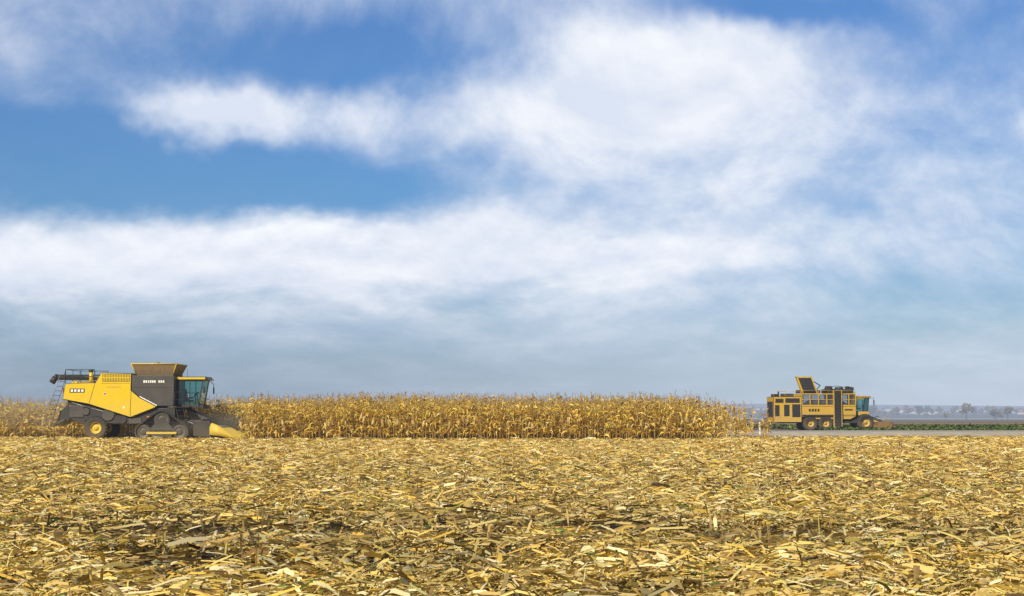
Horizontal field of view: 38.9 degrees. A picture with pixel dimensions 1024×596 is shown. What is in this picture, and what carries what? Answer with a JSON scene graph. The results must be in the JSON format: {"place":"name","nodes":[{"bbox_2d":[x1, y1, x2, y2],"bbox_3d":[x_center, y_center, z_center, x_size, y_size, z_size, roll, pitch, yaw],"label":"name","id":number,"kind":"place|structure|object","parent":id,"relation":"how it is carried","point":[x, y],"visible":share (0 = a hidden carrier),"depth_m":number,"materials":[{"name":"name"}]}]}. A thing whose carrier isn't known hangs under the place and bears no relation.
{"place":"outdoors","nodes":[
{"label":"outdoors","id":0,"kind":"place"},
{"bbox_2d":[0,435,1023,595],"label":"harvested corn field","id":1,"kind":"structure","parent":0,"point":[760,567],"depth_m":17.51,"materials":[{"name":"soil"}]},
{"bbox_2d":[0,0,1023,406],"label":"sky","id":2,"kind":"structure","parent":0,"point":[737,201],"materials":[{"name":"blue"}]},
{"bbox_2d":[1,404,1023,411],"bbox_3d":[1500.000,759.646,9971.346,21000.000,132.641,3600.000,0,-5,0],"label":"ridge hill","id":3,"kind":"structure","parent":0,"point":[944,407],"depth_m":9237.42,"materials":[{"name":"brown plant"}]},
{"bbox_2d":[3,437,1021,463],"bbox_3d":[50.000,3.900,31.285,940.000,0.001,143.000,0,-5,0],"label":"stubble field","id":4,"kind":"structure","parent":0,"point":[505,449],"depth_m":78.74,"materials":[{"name":"soil"}]},
{"bbox_2d":[45,362,250,438],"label":"combine","id":5,"kind":"object","parent":4,"relation":"on","point":[105,404],"visible":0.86,"depth_m":91.25,"materials":[{"name":"yellow metal"}]},
{"bbox_2d":[0,390,775,439],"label":"maize plants","id":6,"kind":"object","parent":4,"relation":"on","point":[432,417],"visible":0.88,"depth_m":91.36,"materials":[{"name":"yellow plant"}]},
{"bbox_2d":[11,430,1023,436],"bbox_3d":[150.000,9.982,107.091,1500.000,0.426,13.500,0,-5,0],"label":"country road","id":7,"kind":"structure","parent":0,"point":[862,433],"depth_m":102.04,"materials":[{"name":"grey asphalt"}]},
{"bbox_2d":[25,419,1023,590],"bbox_3d":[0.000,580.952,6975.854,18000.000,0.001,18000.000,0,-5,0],"label":"ground","id":8,"kind":"structure","parent":0,"point":[955,421],"depth_m":381.65,"materials":[{"name":"brown soil"}]},
{"bbox_2d":[42,403,1023,419],"bbox_3d":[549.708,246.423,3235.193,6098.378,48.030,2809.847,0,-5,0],"label":"distant trees","id":9,"kind":"object","parent":8,"relation":"on","point":[994,411],"visible":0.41,"depth_m":2959.46,"materials":[{"name":"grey plant"}]},
{"bbox_2d":[35,410,1023,418],"bbox_3d":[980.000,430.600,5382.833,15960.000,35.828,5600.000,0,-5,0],"label":"crop field","id":10,"kind":"structure","parent":0,"point":[956,415],"depth_m":3362.58,"materials":[{"name":"green plant"}]},
{"bbox_2d":[751,407,1023,414],"bbox_3d":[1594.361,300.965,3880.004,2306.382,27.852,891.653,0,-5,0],"label":"village houses","id":11,"kind":"structure","parent":10,"relation":"on","point":[1020,411],"depth_m":3734.67,"materials":[{"name":"white"}]},
{"bbox_2d":[713,427,790,429],"bbox_3d":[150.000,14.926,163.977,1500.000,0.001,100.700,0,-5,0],"label":"grass verge","id":12,"kind":"structure","parent":0,"point":[758,429],"depth_m":172.16,"materials":[{"name":"green plant"}]},
{"bbox_2d":[767,377,895,429],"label":"sugar beet harvester","id":13,"kind":"object","parent":12,"relation":"on","point":[831,409],"visible":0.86,"depth_m":158.07,"materials":[{"name":"yellow metal"}]},
{"label":"beet field ground","id":14,"kind":"structure","parent":0,"visible":0},
{"bbox_2d":[741,423,1023,429],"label":"sugar beet plants","id":15,"kind":"object","parent":14,"relation":"on","point":[929,426],"visible":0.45,"depth_m":156.73,"materials":[{"name":"green plant"}]}
]}

